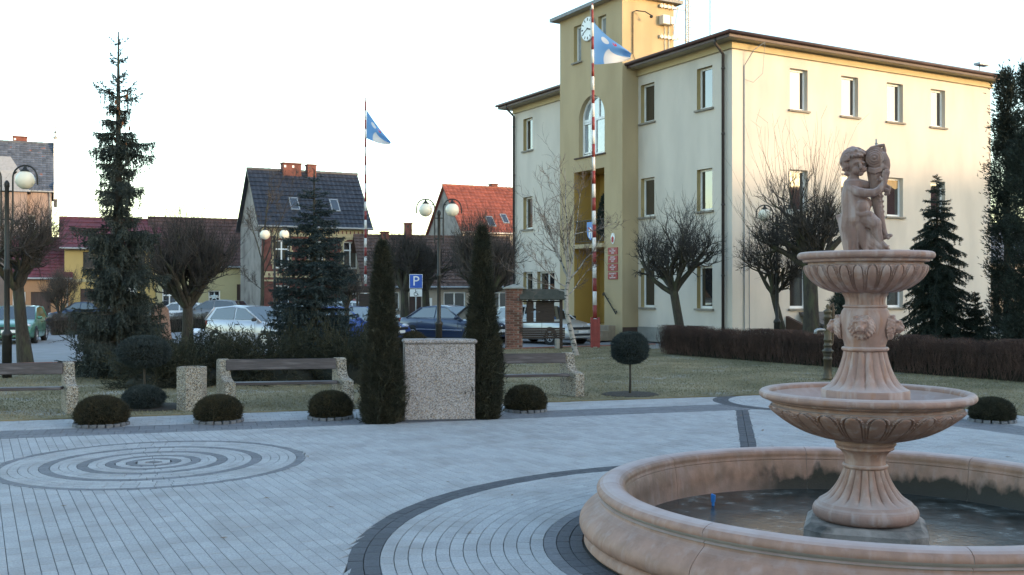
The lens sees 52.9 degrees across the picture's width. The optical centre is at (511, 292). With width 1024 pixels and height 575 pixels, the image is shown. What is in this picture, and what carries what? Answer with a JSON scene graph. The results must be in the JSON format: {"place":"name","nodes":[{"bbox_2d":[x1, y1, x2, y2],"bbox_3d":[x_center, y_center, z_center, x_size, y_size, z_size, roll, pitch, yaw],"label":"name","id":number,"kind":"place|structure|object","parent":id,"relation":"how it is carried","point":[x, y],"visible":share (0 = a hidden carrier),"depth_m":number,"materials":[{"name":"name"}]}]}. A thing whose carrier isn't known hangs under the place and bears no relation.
{"place":"outdoors","nodes":[
{"label":"outdoors","id":0,"kind":"place"},
{"bbox_2d":[0,122,57,305],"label":"rose house","id":1,"kind":"structure","parent":0,"point":[40,158],"depth_m":70.62,"materials":[{"name":"grey tile"}]},
{"bbox_2d":[46,313,84,334],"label":"clipped hedge","id":2,"kind":"object","parent":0,"point":[58,325],"visible":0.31,"depth_m":47.27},
{"bbox_2d":[236,162,373,306],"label":"brick house","id":3,"kind":"structure","parent":0,"point":[344,198],"depth_m":62.52,"materials":[{"name":"grey tile"}]},
{"bbox_2d":[273,240,289,268],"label":"window","id":4,"kind":"structure","parent":3,"relation":"in","point":[281,250],"depth_m":60.65,"materials":[{"name":"white glass"}]},
{"bbox_2d":[344,242,356,269],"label":"window","id":5,"kind":"structure","parent":3,"relation":"in","point":[347,245],"depth_m":62.58,"materials":[{"name":"white glass"}]},
{"bbox_2d":[398,330,425,368],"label":"dome bush","id":6,"kind":"object","parent":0,"point":[412,334],"visible":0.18,"depth_m":23.86,"materials":[{"name":"green plant"}]},
{"bbox_2d":[425,183,512,241],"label":"red roofed house","id":7,"kind":"structure","parent":0,"point":[501,198],"depth_m":74.87,"materials":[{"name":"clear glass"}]},
{"bbox_2d":[0,317,1021,362],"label":"street","id":8,"kind":"structure","parent":0,"point":[48,351],"depth_m":37.22,"materials":[{"name":"asphalt"}]},
{"bbox_2d":[0,305,47,342],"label":"parked car","id":9,"kind":"object","parent":8,"relation":"on","point":[36,320],"visible":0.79,"depth_m":40.09,"materials":[{"name":"green paint"}]},
{"bbox_2d":[10,236,72,323],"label":"apricot house","id":10,"kind":"structure","parent":8,"relation":"on","point":[32,292],"depth_m":62.89,"materials":[{"name":"orange paint"}]},
{"bbox_2d":[31,292,50,323],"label":"door","id":11,"kind":"structure","parent":10,"relation":"in","point":[36,300],"depth_m":62.84,"materials":[{"name":"metal"}]},
{"bbox_2d":[0,173,92,362],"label":"bare tree","id":12,"kind":"object","parent":8,"relation":"on","point":[34,241],"visible":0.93,"depth_m":27.83,"materials":[{"name":"brown plant"}]},
{"bbox_2d":[37,263,82,315],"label":"bare tree","id":13,"kind":"object","parent":8,"relation":"on","point":[59,287],"visible":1,"depth_m":51.71,"materials":[{"name":"brown plant"}]},
{"bbox_2d":[46,299,109,320],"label":"parked car","id":14,"kind":"object","parent":8,"relation":"on","point":[81,305],"visible":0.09,"depth_m":60.31,"materials":[{"name":"blue paint"}]},
{"bbox_2d":[59,216,165,308],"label":"yellow house","id":15,"kind":"structure","parent":8,"relation":"on","point":[74,259],"depth_m":64.17,"materials":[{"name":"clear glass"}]},
{"bbox_2d":[150,305,171,339],"bbox_3d":[-10.060,1.151,29.509,0.692,1.618,0.400,0,0,-17],"label":"memorial stone","id":16,"kind":"object","parent":8,"relation":"on","point":[165,311],"visible":0.2,"depth_m":29.36,"materials":[{"name":"pink stone"}]},
{"bbox_2d":[169,312,208,331],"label":"clipped hedge","id":17,"kind":"object","parent":8,"relation":"on","point":[175,323],"visible":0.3,"depth_m":50.89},
{"bbox_2d":[148,216,239,305],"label":"shop house","id":18,"kind":"structure","parent":8,"relation":"on","point":[229,289],"depth_m":67.52,"materials":[{"name":"red tile"}]},
{"bbox_2d":[174,297,247,318],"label":"parked car","id":19,"kind":"object","parent":8,"relation":"on","point":[207,306],"visible":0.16,"depth_m":56.77,"materials":[{"name":"grey paint"}]},
{"bbox_2d":[205,302,293,348],"bbox_3d":[-9.159,1.137,36.997,3.871,1.675,1.902,0,0,30],"label":"parked car","id":20,"kind":"object","parent":8,"relation":"on","point":[246,316],"visible":0.3,"depth_m":36.57,"materials":[{"name":"silver metal"}]},
{"bbox_2d":[258,226,290,307],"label":"street lamp","id":21,"kind":"object","parent":8,"relation":"on","point":[265,233],"visible":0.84,"depth_m":42.86,"materials":[{"name":"metal"}]},
{"bbox_2d":[239,152,316,305],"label":"bare tree","id":22,"kind":"object","parent":8,"relation":"on","point":[270,195],"visible":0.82,"depth_m":45.99,"materials":[{"name":"brown plant"}]},
{"bbox_2d":[329,253,367,330],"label":"bare tree","id":23,"kind":"object","parent":8,"relation":"on","point":[352,290],"visible":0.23,"depth_m":37.83,"materials":[{"name":"brown plant"}]},
{"bbox_2d":[356,286,369,306],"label":"notice board","id":24,"kind":"object","parent":8,"relation":"on","point":[362,300],"visible":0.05,"depth_m":47.02,"materials":[{"name":"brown wood"}]},
{"bbox_2d":[319,305,410,337],"bbox_3d":[-5.970,1.162,39.497,4.254,1.629,1.948,0,0,30],"label":"parked car","id":25,"kind":"object","parent":8,"relation":"on","point":[362,312],"visible":0.08,"depth_m":38.85,"materials":[{"name":"blue paint"}]},
{"bbox_2d":[364,98,390,293],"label":"flagpole","id":26,"kind":"object","parent":8,"relation":"on","point":[374,132],"visible":0.88,"depth_m":51.97,"materials":[{"name":"metal"}]},
{"bbox_2d":[362,220,436,317],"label":"bare tree","id":27,"kind":"object","parent":8,"relation":"on","point":[411,261],"visible":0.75,"depth_m":49.58,"materials":[{"name":"brown plant"}]},
{"bbox_2d":[409,274,422,310],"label":"parking sign","id":28,"kind":"object","parent":8,"relation":"on","point":[415,281],"visible":0.99,"depth_m":41.98,"materials":[{"name":"blue metal"}]},
{"bbox_2d":[402,232,458,306],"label":"bare tree","id":29,"kind":"object","parent":8,"relation":"on","point":[427,284],"visible":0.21,"depth_m":50.90,"materials":[{"name":"brown plant"}]},
{"bbox_2d":[351,223,512,314],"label":"cottage","id":30,"kind":"structure","parent":8,"relation":"on","point":[454,293],"depth_m":59.81,"materials":[{"name":"brick"}]},
{"bbox_2d":[444,292,465,305],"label":"window","id":31,"kind":"structure","parent":30,"relation":"in","point":[459,298],"depth_m":59.54,"materials":[{"name":"white glass"}]},
{"bbox_2d":[399,302,504,339],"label":"parked car","id":32,"kind":"object","parent":8,"relation":"on","point":[423,320],"visible":0.36,"depth_m":40.12,"materials":[{"name":"blue paint"}]},
{"bbox_2d":[442,199,533,293],"bbox_3d":[-0.944,-0.821,39.900,3.505,5.642,3.949,0,0,-21],"label":"bare tree","id":33,"kind":"object","parent":8,"relation":"on","point":[501,276],"visible":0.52,"depth_m":39.60,"materials":[{"name":"brown plant"}]},
{"bbox_2d":[496,304,589,344],"bbox_3d":[1.201,1.147,39.795,1.938,1.661,4.354,0,0,-42],"label":"parked car","id":34,"kind":"object","parent":8,"relation":"on","point":[581,329],"visible":0.34,"depth_m":38.70,"materials":[{"name":"paint"}]},
{"bbox_2d":[495,0,999,341],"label":"town hall","id":35,"kind":"structure","parent":8,"relation":"on","point":[670,119],"depth_m":40.37,"materials":[{"name":"beige paint"}]},
{"bbox_2d":[521,117,532,152],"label":"window","id":36,"kind":"structure","parent":35,"relation":"in","point":[527,123],"depth_m":48.49,"materials":[{"name":"white glass"}]},
{"bbox_2d":[521,196,532,230],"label":"window","id":37,"kind":"structure","parent":35,"relation":"in","point":[527,206],"depth_m":48.49,"materials":[{"name":"white glass"}]},
{"bbox_2d":[523,272,532,303],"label":"window","id":38,"kind":"structure","parent":35,"relation":"in","point":[525,280],"depth_m":48.52,"materials":[{"name":"white glass"}]},
{"bbox_2d":[537,271,554,305],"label":"window","id":39,"kind":"structure","parent":35,"relation":"in","point":[549,279],"depth_m":47.09,"materials":[{"name":"white glass"}]},
{"bbox_2d":[571,24,581,64],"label":"window","id":40,"kind":"structure","parent":35,"relation":"in","point":[577,29],"depth_m":43.35,"materials":[{"name":"white glass"}]},
{"bbox_2d":[574,95,605,159],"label":"window","id":41,"kind":"structure","parent":35,"relation":"in","point":[585,116],"depth_m":42.61,"materials":[{"name":"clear glass"}]},
{"bbox_2d":[596,193,603,234],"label":"potted evergreen","id":42,"kind":"object","parent":35,"relation":"on","point":[600,211],"visible":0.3,"depth_m":41.83,"materials":[{"name":"plant"}]},
{"bbox_2d":[638,82,655,125],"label":"window","id":43,"kind":"structure","parent":35,"relation":"in","point":[647,90],"depth_m":40.47,"materials":[{"name":"white glass"}]},
{"bbox_2d":[638,177,655,218],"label":"window","id":44,"kind":"structure","parent":35,"relation":"in","point":[647,184],"depth_m":40.48,"materials":[{"name":"white glass"}]},
{"bbox_2d":[638,268,655,308],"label":"window","id":45,"kind":"structure","parent":35,"relation":"in","point":[647,287],"depth_m":40.53,"materials":[{"name":"white glass"}]},
{"bbox_2d":[694,65,713,112],"bbox_3d":[7.034,-7.370,37.309,0.320,1.580,1.010,0,0,-30],"label":"window","id":46,"kind":"structure","parent":35,"relation":"in","point":[704,75],"depth_m":37.53,"materials":[{"name":"white glass"}]},
{"bbox_2d":[694,168,713,213],"bbox_3d":[7.034,-3.685,37.309,0.320,1.590,1.010,0,0,-30],"label":"window","id":47,"kind":"structure","parent":35,"relation":"in","point":[704,176],"depth_m":37.53,"materials":[{"name":"white glass"}]},
{"bbox_2d":[694,266,713,310],"bbox_3d":[7.034,-0.155,37.309,0.320,1.610,1.010,0,0,-30],"label":"window","id":48,"kind":"structure","parent":35,"relation":"in","point":[704,285],"depth_m":37.53,"materials":[{"name":"clear glass"}]},
{"bbox_2d":[788,266,802,310],"bbox_3d":[10.437,-0.155,37.650,1.055,1.610,0.320,0,0,-30],"label":"window","id":49,"kind":"structure","parent":35,"relation":"in","point":[796,294],"depth_m":37.81,"materials":[{"name":"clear glass"}]},
{"bbox_2d":[790,169,807,213],"bbox_3d":[10.437,-3.685,37.650,1.055,1.590,0.320,0,0,-30],"label":"window","id":50,"kind":"structure","parent":35,"relation":"in","point":[791,170],"depth_m":37.84,"materials":[{"name":"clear glass"}]},
{"bbox_2d":[788,68,810,113],"bbox_3d":[10.437,-7.370,37.650,1.055,1.580,0.320,0,0,-30],"label":"window","id":51,"kind":"structure","parent":35,"relation":"in","point":[798,77],"depth_m":37.83,"materials":[{"name":"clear glass"}]},
{"bbox_2d":[840,75,861,119],"bbox_3d":[12.730,-7.370,38.963,1.070,1.580,0.320,0,0,-30],"label":"window","id":52,"kind":"structure","parent":35,"relation":"in","point":[849,85],"depth_m":39.15,"materials":[{"name":"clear glass"}]},
{"bbox_2d":[885,82,905,124],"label":"window","id":53,"kind":"structure","parent":35,"relation":"in","point":[894,91],"depth_m":40.39,"materials":[{"name":"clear glass"}]},
{"bbox_2d":[885,177,905,218],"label":"window","id":54,"kind":"structure","parent":35,"relation":"in","point":[895,199],"depth_m":40.39,"materials":[{"name":"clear glass"}]},
{"bbox_2d":[887,291,905,308],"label":"window","id":55,"kind":"structure","parent":35,"relation":"in","point":[895,299],"depth_m":40.39,"materials":[{"name":"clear glass"}]},
{"bbox_2d":[929,89,947,129],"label":"window","id":56,"kind":"structure","parent":35,"relation":"in","point":[937,96],"depth_m":41.66,"materials":[{"name":"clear glass"}]},
{"bbox_2d":[930,181,946,220],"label":"window","id":57,"kind":"structure","parent":35,"relation":"in","point":[942,197],"depth_m":41.65,"materials":[{"name":"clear glass"}]},
{"bbox_2d":[0,395,1023,574],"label":"plaza paving","id":58,"kind":"structure","parent":0,"point":[203,489],"depth_m":10.24,"materials":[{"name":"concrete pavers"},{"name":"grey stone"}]},
{"bbox_2d":[72,420,129,428],"bbox_3d":[-5.885,1.882,14.748,0.769,0.073,0.771,0,0,0],"label":"sett ring","id":59,"kind":"object","parent":58,"relation":"on","point":[76,425],"visible":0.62,"depth_m":14.44,"materials":[{"name":"stone"}]},
{"bbox_2d":[71,394,131,424],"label":"dome bush","id":60,"kind":"object","parent":58,"relation":"on","point":[99,409],"visible":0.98,"depth_m":14.53,"materials":[{"name":"green plant"}]},
{"bbox_2d":[191,393,244,422],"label":"dome bush","id":61,"kind":"object","parent":58,"relation":"on","point":[219,407],"visible":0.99,"depth_m":14.92,"materials":[{"name":"green plant"}]},
{"bbox_2d":[193,417,243,424],"bbox_3d":[-4.314,1.882,15.136,0.720,0.072,0.721,0,0,0],"label":"sett ring","id":62,"kind":"object","parent":58,"relation":"on","point":[239,420],"visible":0.66,"depth_m":14.85,"materials":[{"name":"stone"}]},
{"bbox_2d":[307,414,353,420],"bbox_3d":[-2.741,1.883,15.557,0.694,0.069,0.698,0,0,0],"label":"sett ring","id":63,"kind":"object","parent":58,"relation":"on","point":[330,419],"visible":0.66,"depth_m":15.27,"materials":[{"name":"stone"}]},
{"bbox_2d":[306,389,355,418],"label":"dome bush","id":64,"kind":"object","parent":58,"relation":"on","point":[331,403],"visible":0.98,"depth_m":15.35,"materials":[{"name":"green plant"}]},
{"bbox_2d":[353,237,411,423],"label":"thuja column","id":65,"kind":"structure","parent":58,"relation":"on","point":[382,393],"depth_m":14.95,"materials":[{"name":"plant"}]},
{"bbox_2d":[402,338,476,421],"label":"stone block","id":66,"kind":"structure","parent":58,"relation":"on","point":[440,372],"depth_m":15.24,"materials":[{"name":"stone"}]},
{"bbox_2d":[463,222,510,419],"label":"thuja column","id":67,"kind":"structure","parent":58,"relation":"on","point":[482,328],"depth_m":15.52,"materials":[{"name":"plant"}]},
{"bbox_2d":[503,384,548,410],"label":"dome bush","id":68,"kind":"object","parent":58,"relation":"on","point":[524,397],"visible":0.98,"depth_m":16.29,"materials":[{"name":"green plant"}]},
{"bbox_2d":[579,250,1023,574],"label":"fountain","id":69,"kind":"object","parent":58,"relation":"on","point":[863,497],"visible":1,"depth_m":7.54,"materials":[{"name":"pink stone"}]},
{"bbox_2d":[836,139,892,249],"bbox_3d":[2.655,-0.696,7.740,0.334,0.912,0.334,0,0,-19],"label":"stone statue","id":70,"kind":"object","parent":69,"relation":"on","point":[861,225],"visible":0.92,"depth_m":7.68,"materials":[{"name":"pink stone"}]},
{"bbox_2d":[967,416,1016,423],"bbox_3d":[7.074,1.883,15.172,0.666,0.071,0.669,0,0,0],"label":"sett ring","id":71,"kind":"object","parent":58,"relation":"on","point":[990,422],"visible":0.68,"depth_m":14.91,"materials":[{"name":"stone"}]},
{"bbox_2d":[967,396,1018,422],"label":"dome bush","id":72,"kind":"object","parent":58,"relation":"on","point":[994,408],"visible":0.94,"depth_m":14.97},
{"bbox_2d":[0,334,1023,420],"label":"lawn","id":73,"kind":"structure","parent":0,"point":[271,394],"depth_m":21.05,"materials":[{"name":"plant"}]},
{"bbox_2d":[0,165,37,377],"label":"street lamp","id":74,"kind":"object","parent":73,"relation":"on","point":[24,178],"visible":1,"depth_m":22.66,"materials":[{"name":"metal"}]},
{"bbox_2d":[0,362,77,413],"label":"park bench","id":75,"kind":"object","parent":73,"relation":"on","point":[69,386],"visible":0.98,"depth_m":16.04,"materials":[{"name":"brown wood"}]},
{"bbox_2d":[50,316,171,374],"bbox_3d":[-9.251,1.241,24.228,2.592,1.979,2.620,0,0,31],"label":"juniper shrub","id":76,"kind":"object","parent":73,"relation":"on","point":[80,359],"visible":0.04,"depth_m":23.98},
{"bbox_2d":[55,31,178,379],"bbox_3d":[-8.712,-1.840,22.693,2.567,7.936,2.862,0,0,-23],"label":"spruce tree","id":77,"kind":"object","parent":73,"relation":"on","point":[121,274],"visible":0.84,"depth_m":22.57,"materials":[{"name":"green plant"}]},
{"bbox_2d":[114,334,173,384],"bbox_3d":[-5.968,1.291,16.741,0.959,1.249,0.933,0,0,0],"label":"topiary standard","id":78,"kind":"object","parent":73,"relation":"on","point":[143,351],"visible":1,"depth_m":16.51,"materials":[{"name":"green plant"}]},
{"bbox_2d":[130,403,176,411],"bbox_3d":[-5.813,1.862,16.864,1.240,0.044,1.240,0,0,0],"label":"mulch bed","id":79,"kind":"object","parent":73,"relation":"on","point":[170,406],"visible":0.35,"depth_m":16.48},
{"bbox_2d":[119,384,168,408],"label":"round bush","id":80,"kind":"object","parent":79,"relation":"on","point":[144,396],"visible":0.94,"depth_m":16.45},
{"bbox_2d":[94,320,214,389],"bbox_3d":[-7.154,1.360,20.883,2.636,1.837,2.820,0,0,0],"label":"juniper shrub","id":81,"kind":"object","parent":73,"relation":"on","point":[157,379],"visible":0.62,"depth_m":20.30,"materials":[{"name":"plant"}]},
{"bbox_2d":[177,366,206,410],"bbox_3d":[-5.161,1.540,16.589,0.470,0.690,0.407,0,0,-25],"label":"litter bin","id":82,"kind":"object","parent":73,"relation":"on","point":[191,385],"visible":0.99,"depth_m":16.42,"materials":[{"name":"grey stone"}]},
{"bbox_2d":[132,161,255,347],"bbox_3d":[-8.842,-0.818,27.984,3.712,5.542,4.093,0,0,0],"label":"bare tree","id":83,"kind":"object","parent":73,"relation":"on","point":[201,268],"visible":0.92,"depth_m":27.74,"materials":[{"name":"brown plant"}]},
{"bbox_2d":[160,308,236,361],"bbox_3d":[-8.113,1.263,25.191,3.272,1.850,3.131,0,0,31],"label":"juniper shrub","id":84,"kind":"object","parent":73,"relation":"on","point":[195,338],"visible":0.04,"depth_m":25.09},
{"bbox_2d":[137,316,272,386],"bbox_3d":[-6.347,1.313,21.398,2.975,1.790,3.039,0,0,0],"label":"juniper shrub","id":85,"kind":"object","parent":73,"relation":"on","point":[211,378],"visible":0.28,"depth_m":21.24,"materials":[{"name":"plant"}]},
{"bbox_2d":[186,311,295,359],"bbox_3d":[-6.188,1.321,24.267,3.396,1.969,3.426,0,0,0],"label":"juniper shrub","id":86,"kind":"object","parent":73,"relation":"on","point":[216,337],"visible":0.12,"depth_m":23.80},
{"bbox_2d":[210,306,345,387],"bbox_3d":[-4.990,1.283,21.721,3.230,2.022,3.225,0,0,0],"label":"juniper shrub","id":87,"kind":"object","parent":73,"relation":"on","point":[290,375],"visible":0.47,"depth_m":21.44,"materials":[{"name":"plant"}]},
{"bbox_2d":[216,357,353,403],"bbox_3d":[-3.760,1.490,17.053,2.235,0.790,0.460,0,0,-11],"label":"park bench","id":88,"kind":"object","parent":73,"relation":"on","point":[341,380],"visible":0.94,"depth_m":17.02,"materials":[{"name":"brown wood"}]},
{"bbox_2d":[252,307,367,374],"bbox_3d":[-4.486,1.057,23.707,3.141,2.511,3.348,0,0,-35],"label":"juniper shrub","id":89,"kind":"object","parent":73,"relation":"on","point":[294,329],"visible":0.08,"depth_m":23.33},
{"bbox_2d":[267,169,359,348],"bbox_3d":[-4.620,-0.458,24.000,2.204,4.916,2.282,0,0,-5],"label":"spruce tree","id":90,"kind":"object","parent":73,"relation":"on","point":[312,267],"visible":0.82,"depth_m":23.74,"materials":[{"name":"green plant"}]},
{"bbox_2d":[285,310,402,384],"bbox_3d":[-3.552,1.226,22.095,3.014,1.888,2.942,0,0,0],"label":"juniper shrub","id":91,"kind":"object","parent":73,"relation":"on","point":[352,356],"visible":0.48,"depth_m":21.62,"materials":[{"name":"plant"}]},
{"bbox_2d":[416,199,461,337],"bbox_3d":[-2.193,-0.468,30.900,1.387,4.707,0.410,0,0,0],"label":"street lamp","id":92,"kind":"object","parent":73,"relation":"on","point":[451,209],"visible":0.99,"depth_m":30.85,"materials":[{"name":"metal"}]},
{"bbox_2d":[503,284,564,348],"bbox_3d":[0.758,0.805,34.538,2.090,2.190,0.700,0,0,-6],"label":"notice board","id":93,"kind":"object","parent":73,"relation":"on","point":[515,330],"visible":0.99,"depth_m":34.37,"materials":[{"name":"brick"}]},
{"bbox_2d":[501,352,583,396],"bbox_3d":[0.163,1.490,18.536,2.235,0.790,0.460,0,0,-11],"label":"park bench","id":94,"kind":"object","parent":73,"relation":"on","point":[570,375],"visible":0.52,"depth_m":18.60,"materials":[{"name":"stone"}]},
{"bbox_2d":[493,127,626,355],"bbox_3d":[1.327,-1.513,30.957,3.757,6.961,2.947,0,0,39],"label":"birch tree","id":95,"kind":"object","parent":73,"relation":"on","point":[568,228],"visible":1,"depth_m":30.74,"materials":[{"name":"brown plant"}]},
{"bbox_2d":[590,3,630,347],"bbox_3d":[3.387,-4.003,35.239,1.444,11.808,0.376,0,0,-6],"label":"flagpole","id":96,"kind":"object","parent":73,"relation":"on","point":[605,48],"visible":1,"depth_m":35.22,"materials":[{"name":"metal"}]},
{"bbox_2d":[601,391,657,396],"bbox_3d":[2.176,1.867,19.000,1.100,0.034,1.100,0,0,0],"label":"mulch bed","id":97,"kind":"object","parent":73,"relation":"on","point":[628,394],"visible":0.98,"depth_m":18.83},
{"bbox_2d":[609,331,650,392],"bbox_3d":[2.175,1.303,19.003,0.812,1.225,0.826,0,0,0],"label":"topiary standard","id":98,"kind":"object","parent":97,"relation":"on","point":[631,348],"visible":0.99,"depth_m":18.79,"materials":[{"name":"green plant"}]},
{"bbox_2d":[627,185,730,325],"bbox_3d":[5.410,-0.779,34.074,3.463,5.516,3.175,0,0,29],"label":"bare tree","id":99,"kind":"object","parent":73,"relation":"on","point":[684,253],"visible":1,"depth_m":33.81,"materials":[{"name":"brown plant"}]},
{"bbox_2d":[733,221,802,333],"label":"bare tree","id":100,"kind":"object","parent":73,"relation":"on","point":[771,268],"visible":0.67,"depth_m":33.30,"materials":[{"name":"brown plant"}]},
{"bbox_2d":[756,205,794,329],"bbox_3d":[8.498,-0.468,33.000,1.387,4.707,0.410,0,0,0],"label":"street lamp","id":101,"kind":"object","parent":73,"relation":"on","point":[776,321],"visible":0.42,"depth_m":32.95,"materials":[{"name":"metal"}]},
{"bbox_2d":[726,110,872,337],"bbox_3d":[8.845,-1.795,30.960,4.639,7.497,4.061,0,0,-41],"label":"bare tree","id":102,"kind":"object","parent":73,"relation":"on","point":[803,230],"visible":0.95,"depth_m":30.77,"materials":[{"name":"brown plant"}]},
{"bbox_2d":[786,311,823,334],"bbox_3d":[12.008,1.300,37.533,3.900,1.200,1.620,0,0,-30],"label":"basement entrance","id":103,"kind":"object","parent":73,"relation":"on","point":[792,323],"visible":0.09,"depth_m":37.02,"materials":[{"name":"grey concrete"}]},
{"bbox_2d":[814,303,834,379],"bbox_3d":[6.737,1.051,22.216,0.510,1.668,0.250,0,0,-6],"label":"hand pump","id":104,"kind":"object","parent":73,"relation":"on","point":[827,351],"visible":0.97,"depth_m":22.16,"materials":[{"name":"metal"}]},
{"bbox_2d":[822,292,844,339],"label":"pine bush","id":105,"kind":"object","parent":73,"relation":"on","point":[838,303],"visible":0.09,"depth_m":28.39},
{"bbox_2d":[656,325,1023,381],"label":"clipped hedge","id":106,"kind":"object","parent":73,"relation":"on","point":[915,354],"visible":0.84,"depth_m":25.61,"materials":[{"name":"plant"}]},
{"bbox_2d":[899,174,978,345],"bbox_3d":[13.356,-0.658,32.420,2.737,6.208,2.859,0,0,-22],"label":"weeping conifer","id":107,"kind":"object","parent":73,"relation":"on","point":[937,293],"visible":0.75,"depth_m":32.09,"materials":[{"name":"green plant"}]},
{"bbox_2d":[961,291,989,344],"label":"cone conifer","id":108,"kind":"object","parent":73,"relation":"on","point":[976,313],"visible":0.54,"depth_m":31.89,"materials":[{"name":"green plant"}]},
{"bbox_2d":[971,58,1023,346],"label":"tall cypress","id":109,"kind":"object","parent":73,"relation":"on","point":[1001,127],"visible":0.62,"depth_m":30.90,"materials":[{"name":"green plant"}]},
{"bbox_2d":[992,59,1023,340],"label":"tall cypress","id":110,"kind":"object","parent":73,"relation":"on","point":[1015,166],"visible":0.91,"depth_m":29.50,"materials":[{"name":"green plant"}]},
{"bbox_2d":[0,0,1023,236],"label":"sky","id":111,"kind":"structure","parent":0,"point":[227,86],"materials":[{"name":"white"}]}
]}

